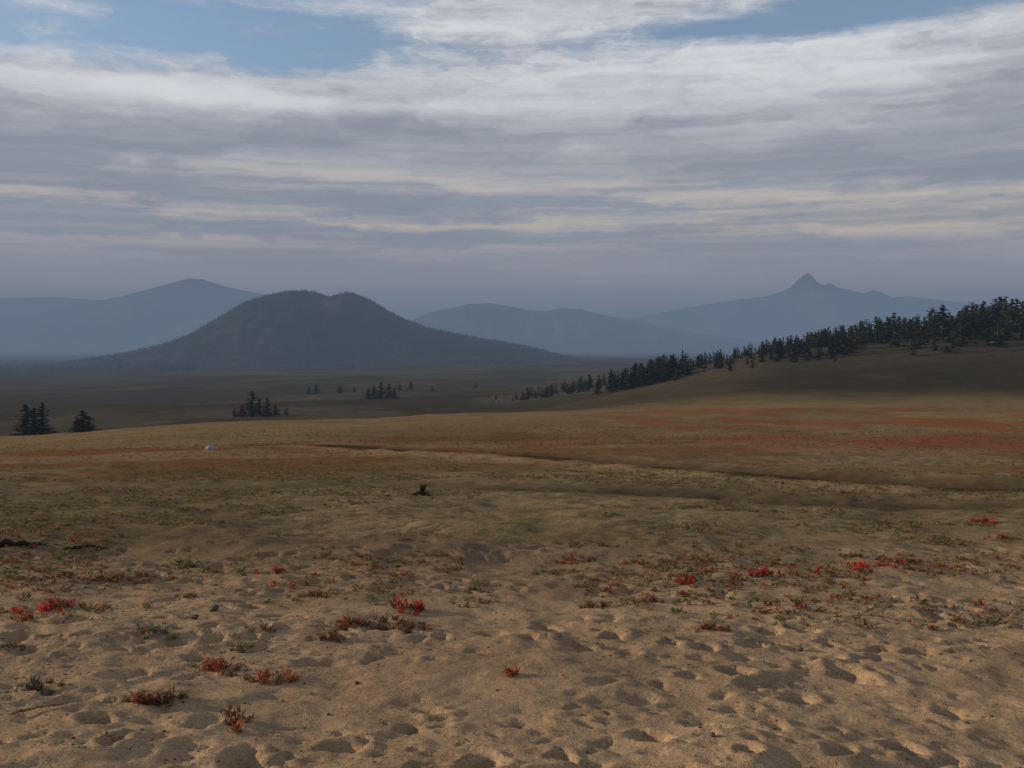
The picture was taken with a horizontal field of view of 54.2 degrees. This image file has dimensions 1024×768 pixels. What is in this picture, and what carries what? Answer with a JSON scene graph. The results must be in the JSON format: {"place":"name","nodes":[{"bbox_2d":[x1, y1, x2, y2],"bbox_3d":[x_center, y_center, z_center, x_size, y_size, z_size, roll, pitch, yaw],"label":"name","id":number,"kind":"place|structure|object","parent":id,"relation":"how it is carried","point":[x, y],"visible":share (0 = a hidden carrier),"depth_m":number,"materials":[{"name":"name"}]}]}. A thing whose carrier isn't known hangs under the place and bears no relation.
{"place":"outdoors","nodes":[
{"label":"outdoors","id":0,"kind":"place"},
{"bbox_2d":[0,278,267,351],"bbox_3d":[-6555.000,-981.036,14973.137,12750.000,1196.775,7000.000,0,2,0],"label":"distant mountain","id":1,"kind":"structure","parent":0,"point":[158,315],"depth_m":13407.05,"materials":[{"name":"stone"}]},
{"bbox_2d":[53,291,581,365],"bbox_3d":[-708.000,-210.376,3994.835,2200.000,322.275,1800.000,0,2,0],"label":"cinder cone hill","id":2,"kind":"structure","parent":0,"point":[347,347],"depth_m":3472.35,"materials":[{"name":"grey stone"}]},
{"bbox_2d":[0,297,639,320],"bbox_3d":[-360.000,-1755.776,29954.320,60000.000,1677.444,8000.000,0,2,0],"label":"distant ridge","id":3,"kind":"structure","parent":0,"point":[13,304],"depth_m":29568.33,"materials":[{"name":"stone"}]},
{"bbox_2d":[0,332,1023,767],"bbox_3d":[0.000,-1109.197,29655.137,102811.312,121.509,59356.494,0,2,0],"label":"ground","id":4,"kind":"structure","parent":0,"point":[964,388],"depth_m":10.79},
{"bbox_2d":[0,640,26,650],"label":"gray green plant","id":5,"kind":"object","parent":4,"relation":"on","point":[12,644],"visible":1,"depth_m":6.78,"materials":[{"name":"green plant"}]},
{"bbox_2d":[9,404,36,435],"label":"pine tree","id":6,"kind":"object","parent":4,"relation":"on","point":[26,430],"visible":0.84,"depth_m":292.37,"materials":[{"name":"green plant"}]},
{"bbox_2d":[0,538,58,547],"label":"charred log","id":7,"kind":"object","parent":4,"relation":"on","point":[6,541],"visible":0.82,"depth_m":11.56,"materials":[{"name":"brown wood"}]},
{"bbox_2d":[17,612,45,620],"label":"red leaf plant","id":8,"kind":"object","parent":4,"relation":"on","point":[25,616],"visible":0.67,"depth_m":7.82,"materials":[{"name":"red plant"}]},
{"bbox_2d":[5,673,64,695],"bbox_3d":[-2.758,1.753,5.791,0.333,0.130,0.259,0,2,0],"label":"gray green plant","id":9,"kind":"object","parent":4,"relation":"on","point":[28,684],"visible":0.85,"depth_m":5.79,"materials":[{"name":"green plant"}]},
{"bbox_2d":[9,703,61,714],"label":"fallen branch","id":10,"kind":"object","parent":4,"relation":"on","point":[25,710],"visible":1,"depth_m":5.35,"materials":[{"name":"brown wood"}]},
{"bbox_2d":[18,408,55,434],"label":"pine tree","id":11,"kind":"object","parent":4,"relation":"on","point":[35,417],"visible":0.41,"depth_m":300.59,"materials":[{"name":"green plant"}]},
{"bbox_2d":[11,594,75,613],"bbox_3d":[-3.896,1.815,8.317,0.480,0.141,0.449,0,2,0],"label":"red leaf plant","id":12,"kind":"object","parent":4,"relation":"on","point":[58,602],"visible":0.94,"depth_m":8.25,"materials":[{"name":"plant"}]},
{"bbox_2d":[33,403,59,434],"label":"pine tree","id":13,"kind":"object","parent":4,"relation":"on","point":[41,430],"visible":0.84,"depth_m":296.60,"materials":[{"name":"green plant"}]},
{"bbox_2d":[27,569,93,582],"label":"dry leaf plant","id":14,"kind":"object","parent":4,"relation":"on","point":[71,574],"visible":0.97,"depth_m":9.52,"materials":[{"name":"brown plant"}]},
{"bbox_2d":[68,416,86,432],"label":"pine tree","id":15,"kind":"object","parent":4,"relation":"on","point":[76,427],"visible":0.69,"depth_m":298.55,"materials":[{"name":"green plant"}]},
{"bbox_2d":[68,410,94,432],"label":"pine tree","id":16,"kind":"object","parent":4,"relation":"on","point":[83,415],"visible":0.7,"depth_m":302.42,"materials":[{"name":"green plant"}]},
{"bbox_2d":[63,544,107,549],"bbox_3d":[-5.001,1.916,11.742,0.485,0.063,0.160,-1,2,-20],"label":"charred log","id":17,"kind":"object","parent":4,"relation":"on","point":[76,547],"visible":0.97,"depth_m":11.72,"materials":[{"name":"brown wood"}]},
{"bbox_2d":[81,416,100,431],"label":"pine tree","id":18,"kind":"object","parent":4,"relation":"on","point":[88,425],"visible":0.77,"depth_m":300.72,"materials":[{"name":"green plant"}]},
{"bbox_2d":[95,572,122,582],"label":"red leaf plant","id":19,"kind":"object","parent":4,"relation":"on","point":[112,580],"visible":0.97,"depth_m":9.66,"materials":[{"name":"brown plant"}]},
{"bbox_2d":[108,568,161,582],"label":"dry leaf plant","id":20,"kind":"object","parent":4,"relation":"on","point":[136,574],"visible":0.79,"depth_m":9.82,"materials":[{"name":"brown plant"}]},
{"bbox_2d":[124,691,158,704],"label":"red leaf plant","id":21,"kind":"object","parent":4,"relation":"on","point":[140,700],"visible":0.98,"depth_m":5.46,"materials":[{"name":"red plant"}]},
{"bbox_2d":[122,681,189,706],"bbox_3d":[-1.979,1.725,5.569,0.342,0.106,0.262,0,2,0],"label":"dry leaf plant","id":22,"kind":"object","parent":4,"relation":"on","point":[167,697],"visible":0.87,"depth_m":5.54,"materials":[{"name":"plant"}]},
{"bbox_2d":[133,621,182,639],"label":"gray green plant","id":23,"kind":"object","parent":4,"relation":"on","point":[150,627],"visible":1,"depth_m":7.28,"materials":[{"name":"green plant"}]},
{"bbox_2d":[147,556,208,568],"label":"green leaf plant","id":24,"kind":"object","parent":4,"relation":"on","point":[180,562],"visible":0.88,"depth_m":10.76,"materials":[{"name":"green plant"}]},
{"bbox_2d":[173,591,213,597],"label":"dry leaf plant","id":25,"kind":"object","parent":4,"relation":"on","point":[190,594],"visible":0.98,"depth_m":8.89,"materials":[{"name":"brown plant"}]},
{"bbox_2d":[190,614,199,618],"bbox_3d":[-2.435,1.795,7.697,0.068,0.045,0.065,2,3,35],"label":"rock","id":26,"kind":"object","parent":4,"relation":"on","point":[194,616],"visible":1,"depth_m":7.68,"materials":[{"name":"stone"}]},
{"bbox_2d":[205,445,217,449],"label":"rock","id":27,"kind":"object","parent":4,"relation":"on","point":[210,447],"visible":0.89,"depth_m":48.14,"materials":[{"name":"stone"}]},
{"bbox_2d":[209,604,218,610],"bbox_3d":[-2.403,1.804,8.062,0.080,0.054,0.096,0,2,0],"label":"rock","id":28,"kind":"object","parent":4,"relation":"on","point":[213,607],"visible":1,"depth_m":8.03,"materials":[{"name":"stone"}]},
{"bbox_2d":[191,656,241,676],"bbox_3d":[-1.878,1.792,6.315,0.337,0.114,0.354,0,2,-12],"label":"red leaf plant","id":29,"kind":"object","parent":4,"relation":"on","point":[220,664],"visible":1,"depth_m":6.34,"materials":[{"name":"red plant"}]},
{"bbox_2d":[225,719,244,732],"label":"red leaf plant","id":30,"kind":"object","parent":4,"relation":"on","point":[233,727],"visible":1,"depth_m":5.06,"materials":[{"name":"red plant"}]},
{"bbox_2d":[214,566,257,575],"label":"green leaf plant","id":31,"kind":"object","parent":4,"relation":"on","point":[240,570],"visible":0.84,"depth_m":10.33,"materials":[{"name":"green plant"}]},
{"bbox_2d":[219,639,254,653],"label":"green leaf plant","id":32,"kind":"object","parent":4,"relation":"on","point":[241,645],"visible":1,"depth_m":6.92,"materials":[{"name":"green plant"}]},
{"bbox_2d":[223,704,255,725],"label":"dry leaf plant","id":33,"kind":"object","parent":4,"relation":"on","point":[228,712],"visible":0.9,"depth_m":5.22,"materials":[{"name":"brown plant"}]},
{"bbox_2d":[236,404,246,416],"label":"pine tree","id":34,"kind":"object","parent":4,"relation":"on","point":[241,410],"visible":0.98,"depth_m":450.37,"materials":[{"name":"green plant"}]},
{"bbox_2d":[240,391,261,416],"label":"pine tree","id":35,"kind":"object","parent":4,"relation":"on","point":[251,408],"visible":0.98,"depth_m":452.40,"materials":[{"name":"green plant"}]},
{"bbox_2d":[250,399,263,415],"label":"pine tree","id":36,"kind":"object","parent":4,"relation":"on","point":[259,412],"visible":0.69,"depth_m":458.46,"materials":[{"name":"green plant"}]},
{"bbox_2d":[246,619,281,632],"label":"gray green plant","id":37,"kind":"object","parent":4,"relation":"on","point":[263,627],"visible":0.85,"depth_m":7.36,"materials":[{"name":"green plant"}]},
{"bbox_2d":[261,398,277,416],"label":"pine tree","id":38,"kind":"object","parent":4,"relation":"on","point":[266,412],"visible":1,"depth_m":450.61,"materials":[{"name":"green plant"}]},
{"bbox_2d":[243,667,300,684],"bbox_3d":[-1.479,1.772,6.115,0.316,0.108,0.256,-2,3,-43],"label":"red leaf plant","id":39,"kind":"object","parent":4,"relation":"on","point":[263,676],"visible":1,"depth_m":6.09,"materials":[{"name":"red plant"}]},
{"bbox_2d":[255,563,297,574],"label":"red leaf plant","id":40,"kind":"object","parent":4,"relation":"on","point":[278,569],"visible":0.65,"depth_m":10.19,"materials":[{"name":"red plant"}]},
{"bbox_2d":[273,405,280,414],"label":"pine tree","id":41,"kind":"object","parent":4,"relation":"on","point":[274,409],"visible":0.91,"depth_m":458.53,"materials":[{"name":"green plant"}]},
{"bbox_2d":[266,579,309,588],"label":"red leaf plant","id":42,"kind":"object","parent":4,"relation":"on","point":[292,585],"visible":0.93,"depth_m":9.48,"materials":[{"name":"brown plant"}]},
{"bbox_2d":[285,587,339,598],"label":"dry leaf plant","id":43,"kind":"object","parent":4,"relation":"on","point":[310,593],"visible":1,"depth_m":8.96,"materials":[{"name":"brown plant"}]},
{"bbox_2d":[312,384,319,393],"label":"pine tree","id":44,"kind":"object","parent":4,"relation":"on","point":[316,389],"visible":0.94,"depth_m":905.71,"materials":[{"name":"green plant"}]},
{"bbox_2d":[293,544,358,565],"bbox_3d":[-1.996,1.885,11.028,0.741,0.120,0.580,1,3,33],"label":"green leaf plant","id":45,"kind":"object","parent":4,"relation":"on","point":[326,554],"visible":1,"depth_m":11.02,"materials":[{"name":"plant"}]},
{"bbox_2d":[317,626,346,641],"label":"dry leaf plant","id":46,"kind":"object","parent":4,"relation":"on","point":[332,633],"visible":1,"depth_m":7.17,"materials":[{"name":"brown plant"}]},
{"bbox_2d":[336,385,343,393],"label":"pine tree","id":47,"kind":"object","parent":4,"relation":"on","point":[340,390],"visible":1,"depth_m":900.64,"materials":[{"name":"green plant"}]},
{"bbox_2d":[0,288,695,371],"bbox_3d":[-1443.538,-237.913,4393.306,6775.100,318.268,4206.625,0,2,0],"label":"distant forest","id":48,"kind":"object","parent":4,"relation":"on","point":[193,365],"visible":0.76,"depth_m":3478.77,"materials":[{"name":"green plant"}]},
{"bbox_2d":[335,614,363,630],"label":"red leaf plant","id":49,"kind":"object","parent":4,"relation":"on","point":[348,619],"visible":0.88,"depth_m":7.52,"materials":[{"name":"brown plant"}]},
{"bbox_2d":[362,389,371,399],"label":"pine tree","id":50,"kind":"object","parent":4,"relation":"on","point":[368,392],"visible":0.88,"depth_m":700.25,"materials":[{"name":"green plant"}]},
{"bbox_2d":[364,386,379,398],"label":"pine tree","id":51,"kind":"object","parent":4,"relation":"on","point":[374,395],"visible":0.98,"depth_m":695.02,"materials":[{"name":"green plant"}]},
{"bbox_2d":[346,613,400,630],"bbox_3d":[-1.034,1.803,7.612,0.434,0.121,0.356,-2,3,-39],"label":"red leaf plant","id":52,"kind":"object","parent":4,"relation":"on","point":[381,619],"visible":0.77,"depth_m":7.57,"materials":[{"name":"plant"}]},
{"bbox_2d":[373,382,388,398],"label":"pine tree","id":53,"kind":"object","parent":4,"relation":"on","point":[380,393],"visible":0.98,"depth_m":700.34,"materials":[{"name":"green plant"}]},
{"bbox_2d":[383,384,392,398],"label":"pine tree","id":54,"kind":"object","parent":4,"relation":"on","point":[388,389],"visible":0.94,"depth_m":705.35,"materials":[{"name":"green plant"}]},
{"bbox_2d":[376,506,399,511],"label":"fallen branch","id":55,"kind":"object","parent":4,"relation":"on","point":[381,509],"visible":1,"depth_m":16.13,"materials":[{"name":"brown wood"}]},
{"bbox_2d":[389,388,399,397],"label":"pine tree","id":56,"kind":"object","parent":4,"relation":"on","point":[393,394],"visible":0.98,"depth_m":700.48,"materials":[{"name":"green plant"}]},
{"bbox_2d":[383,570,412,577],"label":"red leaf plant","id":57,"kind":"object","parent":4,"relation":"on","point":[403,572],"visible":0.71,"depth_m":10.04,"materials":[{"name":"red plant"}]},
{"bbox_2d":[389,596,425,615],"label":"red leaf plant","id":58,"kind":"object","parent":4,"relation":"on","point":[418,607],"visible":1,"depth_m":8.16,"materials":[{"name":"red plant"}]},
{"bbox_2d":[383,613,431,633],"bbox_3d":[-0.772,1.812,7.509,0.361,0.121,0.299,-1,2,-23],"label":"red leaf plant","id":59,"kind":"object","parent":4,"relation":"on","point":[407,624],"visible":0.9,"depth_m":7.49,"materials":[{"name":"brown plant"}]},
{"bbox_2d":[406,381,416,389],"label":"pine tree","id":60,"kind":"object","parent":4,"relation":"on","point":[410,388],"visible":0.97,"depth_m":955.70,"materials":[{"name":"green plant"}]},
{"bbox_2d":[412,484,429,495],"bbox_3d":[-1.761,2.062,19.219,0.394,0.303,0.241,0,2,0],"label":"tree stump","id":61,"kind":"object","parent":4,"relation":"on","point":[422,488],"visible":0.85,"depth_m":19.16,"materials":[{"name":"brown wood"}]},
{"bbox_2d":[397,549,465,562],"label":"dry leaf plant","id":62,"kind":"object","parent":4,"relation":"on","point":[445,554],"visible":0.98,"depth_m":11.16,"materials":[{"name":"brown plant"}]},
{"bbox_2d":[448,579,494,592],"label":"green leaf plant","id":63,"kind":"object","parent":4,"relation":"on","point":[474,587],"visible":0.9,"depth_m":9.41,"materials":[{"name":"green plant"}]},
{"bbox_2d":[449,595,500,607],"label":"dry leaf plant","id":64,"kind":"object","parent":4,"relation":"on","point":[467,599],"visible":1,"depth_m":8.68,"materials":[{"name":"brown plant"}]},
{"bbox_2d":[501,664,519,676],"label":"red leaf plant","id":65,"kind":"object","parent":4,"relation":"on","point":[509,672],"visible":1,"depth_m":6.08,"materials":[{"name":"red plant"}]},
{"bbox_2d":[0,424,1023,631],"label":"ground cover plants","id":66,"kind":"object","parent":4,"relation":"on","point":[706,569],"visible":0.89,"depth_m":14.52,"materials":[{"name":"red plant"}]},
{"bbox_2d":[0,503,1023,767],"bbox_3d":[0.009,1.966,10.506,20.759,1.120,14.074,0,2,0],"label":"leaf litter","id":67,"kind":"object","parent":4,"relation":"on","point":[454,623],"visible":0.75,"depth_m":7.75,"materials":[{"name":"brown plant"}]},
{"bbox_2d":[1,487,1023,767],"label":"pebbles","id":68,"kind":"object","parent":4,"relation":"on","point":[499,629],"visible":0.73,"depth_m":7.12,"materials":[{"name":"stone"}]},
{"bbox_2d":[514,566,571,574],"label":"green leaf plant","id":69,"kind":"object","parent":4,"relation":"on","point":[535,571],"visible":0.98,"depth_m":10.35,"materials":[{"name":"plant"}]},
{"bbox_2d":[553,553,596,563],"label":"red leaf plant","id":70,"kind":"object","parent":4,"relation":"on","point":[572,558],"visible":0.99,"depth_m":11.19,"materials":[{"name":"red plant"}]},
{"bbox_2d":[577,600,611,608],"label":"dry leaf plant","id":71,"kind":"object","parent":4,"relation":"on","point":[589,604],"visible":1,"depth_m":8.50,"materials":[{"name":"brown plant"}]},
{"bbox_2d":[593,383,601,393],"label":"pine tree","id":72,"kind":"object","parent":4,"relation":"on","point":[597,390],"visible":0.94,"depth_m":479.73,"materials":[{"name":"green plant"}]},
{"bbox_2d":[568,540,627,547],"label":"green leaf plant","id":73,"kind":"object","parent":4,"relation":"on","point":[577,543],"visible":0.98,"depth_m":11.98,"materials":[{"name":"green plant"}]},
{"bbox_2d":[641,592,664,602],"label":"red leaf plant","id":74,"kind":"object","parent":4,"relation":"on","point":[651,598],"visible":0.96,"depth_m":8.92,"materials":[{"name":"brown plant"}]},
{"bbox_2d":[646,555,680,565],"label":"dry leaf plant","id":75,"kind":"object","parent":4,"relation":"on","point":[660,559],"visible":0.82,"depth_m":11.03,"materials":[{"name":"brown plant"}]},
{"bbox_2d":[674,571,699,584],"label":"red leaf plant","id":76,"kind":"object","parent":4,"relation":"on","point":[681,580],"visible":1,"depth_m":9.61,"materials":[{"name":"red plant"}]},
{"bbox_2d":[683,567,692,571],"bbox_3d":[1.810,1.904,10.249,0.106,0.060,0.103,0,2,0],"label":"rock","id":77,"kind":"object","parent":4,"relation":"on","point":[687,569],"visible":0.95,"depth_m":10.22,"materials":[{"name":"stone"}]},
{"bbox_2d":[694,618,732,631],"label":"red leaf plant","id":78,"kind":"object","parent":4,"relation":"on","point":[705,625],"visible":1,"depth_m":7.41,"materials":[{"name":"brown plant"}]},
{"bbox_2d":[688,578,741,592],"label":"red leaf plant","id":79,"kind":"object","parent":4,"relation":"on","point":[738,582],"visible":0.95,"depth_m":9.41,"materials":[{"name":"brown plant"}]},
{"bbox_2d":[725,571,748,580],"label":"red leaf plant","id":80,"kind":"object","parent":4,"relation":"on","point":[733,577],"visible":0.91,"depth_m":9.84,"materials":[{"name":"brown plant"}]},
{"bbox_2d":[488,297,1023,402],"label":"distant pine trees","id":81,"kind":"object","parent":4,"relation":"on","point":[975,322],"visible":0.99,"depth_m":466.52,"materials":[{"name":"green plant"}]},
{"bbox_2d":[747,565,774,576],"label":"red leaf plant","id":82,"kind":"object","parent":4,"relation":"on","point":[763,572],"visible":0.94,"depth_m":10.07,"materials":[{"name":"red plant"}]},
{"bbox_2d":[768,543,827,555],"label":"green leaf plant","id":83,"kind":"object","parent":4,"relation":"on","point":[801,549],"visible":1,"depth_m":11.64,"materials":[{"name":"green plant"}]},
{"bbox_2d":[795,645,802,651],"bbox_3d":[1.984,1.828,6.914,0.048,0.045,0.059,0,2,0],"label":"rock","id":84,"kind":"object","parent":4,"relation":"on","point":[799,648],"visible":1,"depth_m":6.89,"materials":[{"name":"stone"}]},
{"bbox_2d":[810,566,834,574],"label":"red leaf plant","id":85,"kind":"object","parent":4,"relation":"on","point":[818,571],"visible":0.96,"depth_m":10.19,"materials":[{"name":"red plant"}]},
{"bbox_2d":[838,548,876,559],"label":"dry leaf plant","id":86,"kind":"object","parent":4,"relation":"on","point":[851,554],"visible":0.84,"depth_m":11.36,"materials":[{"name":"brown plant"}]},
{"bbox_2d":[845,560,899,572],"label":"red leaf plant","id":87,"kind":"object","parent":4,"relation":"on","point":[861,565],"visible":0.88,"depth_m":10.50,"materials":[{"name":"red plant"}]},
{"bbox_2d":[871,555,883,559],"bbox_3d":[4.048,1.925,11.071,0.136,0.061,0.120,0,2,0],"label":"rock","id":88,"kind":"object","parent":4,"relation":"on","point":[876,557],"visible":0.8,"depth_m":11.04,"materials":[{"name":"stone"}]},
{"bbox_2d":[879,556,924,565],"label":"red leaf plant","id":89,"kind":"object","parent":4,"relation":"on","point":[902,561],"visible":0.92,"depth_m":10.74,"materials":[{"name":"red plant"}]},
{"bbox_2d":[902,562,949,576],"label":"dry leaf plant","id":90,"kind":"object","parent":4,"relation":"on","point":[925,569],"visible":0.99,"depth_m":10.36,"materials":[{"name":"plant"}]},
{"bbox_2d":[925,537,965,546],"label":"green leaf plant","id":91,"kind":"object","parent":4,"relation":"on","point":[948,543],"visible":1,"depth_m":12.50,"materials":[{"name":"green plant"}]},
{"bbox_2d":[969,514,997,524],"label":"red leaf plant","id":92,"kind":"object","parent":4,"relation":"on","point":[985,519],"visible":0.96,"depth_m":14.90,"materials":[{"name":"red plant"}]},
{"bbox_2d":[983,533,1009,541],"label":"red leaf plant","id":93,"kind":"object","parent":4,"relation":"on","point":[1003,536],"visible":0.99,"depth_m":12.80,"materials":[{"name":"red plant"}]},
{"bbox_2d":[0,0,1023,317],"label":"sky","id":94,"kind":"structure","parent":0,"point":[413,158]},
{"bbox_2d":[410,303,771,351],"bbox_3d":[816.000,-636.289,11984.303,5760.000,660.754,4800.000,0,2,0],"label":"distant mountain","id":95,"kind":"structure","parent":0,"point":[566,330],"depth_m":11110.91,"materials":[{"name":"stone"}]},
{"bbox_2d":[626,273,1001,343],"bbox_3d":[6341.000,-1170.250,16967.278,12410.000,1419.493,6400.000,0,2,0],"label":"spired mountain","id":96,"kind":"structure","parent":0,"point":[803,305],"depth_m":16082.77,"materials":[{"name":"stone"}]}
]}

